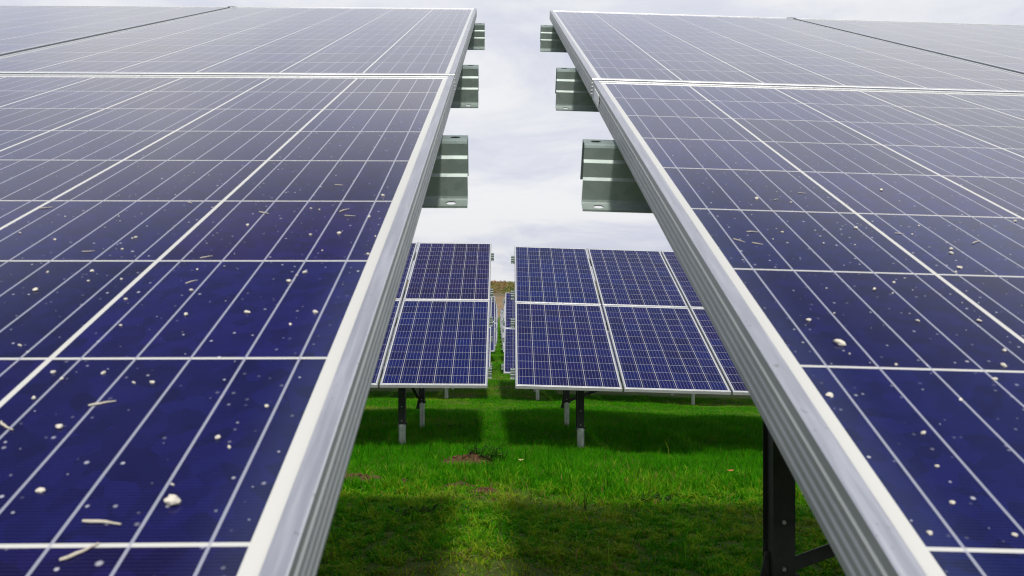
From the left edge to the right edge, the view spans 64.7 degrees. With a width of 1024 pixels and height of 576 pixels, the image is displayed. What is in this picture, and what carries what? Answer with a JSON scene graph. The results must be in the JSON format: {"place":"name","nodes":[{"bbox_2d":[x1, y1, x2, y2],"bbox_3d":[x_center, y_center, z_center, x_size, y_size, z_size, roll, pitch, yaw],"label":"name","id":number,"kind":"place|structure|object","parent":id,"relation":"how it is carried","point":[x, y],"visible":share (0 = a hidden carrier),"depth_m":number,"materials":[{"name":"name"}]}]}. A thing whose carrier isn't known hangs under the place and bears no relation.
{"place":"outdoors","nodes":[
{"label":"outdoors","id":0,"kind":"place"},
{"bbox_2d":[0,0,1023,281],"label":"sky","id":1,"kind":"structure","parent":0,"point":[525,184],"materials":[{"name":"white"}]},
{"bbox_2d":[492,286,598,316],"bbox_3d":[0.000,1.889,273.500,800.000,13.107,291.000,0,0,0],"label":"hill","id":2,"kind":"structure","parent":0,"point":[499,297],"depth_m":166.01,"materials":[{"name":"soil"}]},
{"bbox_2d":[406,280,597,293],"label":"scrub","id":3,"kind":"object","parent":2,"relation":"on","point":[501,285],"visible":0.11,"depth_m":204.96,"materials":[{"name":"brown plant"}]},
{"bbox_2d":[316,317,845,575],"bbox_3d":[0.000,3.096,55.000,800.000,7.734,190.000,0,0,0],"label":"ground","id":4,"kind":"structure","parent":0,"point":[451,566],"depth_m":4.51,"materials":[{"name":"green plant"}]},
{"bbox_2d":[0,5,484,575],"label":"solar table","id":5,"kind":"object","parent":4,"relation":"on","point":[178,141],"visible":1,"depth_m":0.62,"materials":[{"name":"glass"}]},
{"bbox_2d":[0,421,13,429],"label":"straw bit","id":6,"kind":"object","parent":5,"relation":"on","point":[3,424],"visible":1,"depth_m":0.40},
{"bbox_2d":[35,487,44,492],"bbox_3d":[-0.204,0.087,0.349,0.004,0.002,0.003,-2,23,-5],"label":"dirt crumb","id":7,"kind":"object","parent":5,"relation":"on","point":[40,490],"visible":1,"depth_m":0.35,"materials":[{"name":"white"}]},
{"bbox_2d":[55,424,62,428],"bbox_3d":[-0.222,0.068,0.395,0.004,0.002,0.003,3,22,7],"label":"dirt crumb","id":8,"kind":"object","parent":5,"relation":"on","point":[58,426],"visible":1,"depth_m":0.40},
{"bbox_2d":[59,542,98,560],"bbox_3d":[-0.168,0.102,0.313,0.014,0.002,0.002,-21,30,-40],"label":"straw bit","id":9,"kind":"object","parent":5,"relation":"on","point":[75,553],"visible":1,"depth_m":0.31,"materials":[{"name":"beige plant"}]},
{"bbox_2d":[82,519,120,524],"bbox_3d":[-0.167,0.096,0.330,0.017,0.002,0.002,2,22,5],"label":"straw bit","id":10,"kind":"object","parent":5,"relation":"on","point":[97,521],"visible":1,"depth_m":0.33,"materials":[{"name":"beige plant"}]},
{"bbox_2d":[88,400,115,405],"bbox_3d":[-0.211,0.059,0.417,0.013,0.001,0.002,-8,23,-19],"label":"straw bit","id":11,"kind":"object","parent":5,"relation":"on","point":[99,403],"visible":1,"depth_m":0.42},
{"bbox_2d":[164,494,180,505],"bbox_3d":[-0.143,0.089,0.341,0.007,0.004,0.005,-7,23,-17],"label":"dirt crumb","id":12,"kind":"object","parent":5,"relation":"on","point":[170,500],"visible":1,"depth_m":0.34,"materials":[{"name":"white"}]},
{"bbox_2d":[346,472,381,481],"bbox_3d":[-1.249,1.423,6.046,0.625,0.106,0.409,0,0,0],"label":"dirt mound","id":13,"kind":"object","parent":4,"relation":"on","point":[360,474],"visible":0.25,"depth_m":6.08,"materials":[{"name":"brown soil"}]},
{"bbox_2d":[389,503,438,515],"bbox_3d":[-0.586,1.309,4.738,0.237,0.066,0.274,0,0,34],"label":"weed plant","id":14,"kind":"object","parent":4,"relation":"on","point":[414,509],"visible":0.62,"depth_m":4.74,"materials":[{"name":"green plant"}]},
{"bbox_2d":[370,242,493,443],"bbox_3d":[-3.293,0.678,9.229,6.193,2.687,3.754,0,0,0],"label":"solar table","id":15,"kind":"object","parent":4,"relation":"on","point":[442,322],"visible":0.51,"depth_m":8.70,"materials":[{"name":"glass"}]},
{"bbox_2d":[384,297,493,398],"bbox_3d":[-3.477,1.268,16.966,6.193,2.513,3.752,0,0,0],"label":"solar table","id":16,"kind":"object","parent":4,"relation":"on","point":[489,357],"visible":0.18,"depth_m":16.34,"materials":[{"name":"glass"}]},
{"bbox_2d":[388,296,495,351],"bbox_3d":[-2.048,1.295,24.744,3.158,2.085,3.698,0,0,0],"label":"solar table","id":17,"kind":"object","parent":4,"relation":"on","point":[493,331],"visible":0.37,"depth_m":24.39,"materials":[{"name":"glass"}]},
{"bbox_2d":[441,481,475,488],"bbox_3d":[-0.373,1.424,5.802,0.288,0.072,0.195,0,0,-17],"label":"dirt mound","id":18,"kind":"object","parent":4,"relation":"on","point":[457,484],"visible":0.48,"depth_m":5.80,"materials":[{"name":"brown soil"}]},
{"bbox_2d":[440,451,494,465],"bbox_3d":[-0.368,1.468,6.942,0.528,0.127,0.387,0,0,0],"label":"dirt mound","id":19,"kind":"object","parent":4,"relation":"on","point":[468,458],"visible":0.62,"depth_m":6.91,"materials":[{"name":"brown soil"}]},
{"bbox_2d":[466,442,485,456],"bbox_3d":[-0.299,1.386,6.935,0.212,0.133,0.121,0,0,13],"label":"weed plant","id":20,"kind":"object","parent":19,"relation":"on","point":[480,450],"visible":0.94,"depth_m":6.93,"materials":[{"name":"green plant"}]},
{"bbox_2d":[481,442,508,463],"bbox_3d":[-0.149,1.402,6.911,0.235,0.187,0.181,0,0,-32],"label":"weed plant","id":21,"kind":"object","parent":19,"relation":"on","point":[495,453],"visible":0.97,"depth_m":6.89,"materials":[{"name":"green plant"}]},
{"bbox_2d":[470,487,500,494],"bbox_3d":[-0.183,1.407,5.579,0.226,0.065,0.167,0,0,0],"label":"dirt mound","id":22,"kind":"object","parent":4,"relation":"on","point":[485,489],"visible":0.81,"depth_m":5.56,"materials":[{"name":"brown soil"}]},
{"bbox_2d":[495,303,496,345],"bbox_3d":[-2.148,1.635,32.494,3.158,2.003,3.697,0,0,0],"label":"solar table","id":23,"kind":"object","parent":4,"relation":"on","point":[495,322],"visible":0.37,"depth_m":32.92,"materials":[{"name":"metal"}]},
{"bbox_2d":[502,304,504,351],"bbox_3d":[1.489,1.347,24.797,3.568,2.049,3.692,0,0,0],"label":"solar table","id":24,"kind":"object","parent":4,"relation":"on","point":[504,326],"visible":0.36,"depth_m":24.72,"materials":[{"name":"metal"}]},
{"bbox_2d":[319,460,844,575],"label":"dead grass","id":25,"kind":"structure","parent":4,"relation":"on","point":[556,542],"depth_m":3.98,"materials":[{"name":"plant"}]},
{"bbox_2d":[584,480,590,509],"bbox_3d":[0.477,1.334,5.228,0.040,0.207,0.098,0,0,-21],"label":"grass tuft","id":26,"kind":"object","parent":4,"relation":"on","point":[584,496],"visible":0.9,"depth_m":5.21,"materials":[{"name":"green plant"}]},
{"bbox_2d":[501,293,694,404],"bbox_3d":[3.106,1.374,17.064,6.626,2.533,3.727,0,0,0],"label":"solar table","id":27,"kind":"object","parent":4,"relation":"on","point":[508,339],"visible":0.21,"depth_m":16.53,"materials":[{"name":"glass"}]},
{"bbox_2d":[510,246,749,447],"bbox_3d":[3.296,0.783,9.349,6.626,2.717,3.727,0,0,0],"label":"solar table","id":28,"kind":"object","parent":4,"relation":"on","point":[660,328],"visible":0.46,"depth_m":8.75,"materials":[{"name":"glass"}]},
{"bbox_2d":[631,492,674,503],"bbox_3d":[0.944,1.424,5.444,0.329,0.081,0.219,0,0,-24],"label":"weed plant","id":29,"kind":"object","parent":4,"relation":"on","point":[659,498],"visible":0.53,"depth_m":5.45,"materials":[{"name":"green plant"}]},
{"bbox_2d":[540,10,1023,575],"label":"solar table","id":30,"kind":"object","parent":4,"relation":"on","point":[716,126],"visible":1,"depth_m":0.75,"materials":[{"name":"glass"}]},
{"bbox_2d":[826,392,832,397],"bbox_3d":[0.175,0.059,0.445,0.004,0.002,0.003,4,22,7],"label":"dirt crumb","id":31,"kind":"object","parent":30,"relation":"on","point":[829,394],"visible":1,"depth_m":0.45,"materials":[{"name":"white"}]},
{"bbox_2d":[833,339,845,345],"bbox_3d":[0.205,0.034,0.506,0.009,0.003,0.004,21,29,38],"label":"dirt crumb","id":32,"kind":"object","parent":30,"relation":"on","point":[840,342],"visible":1,"depth_m":0.51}
]}

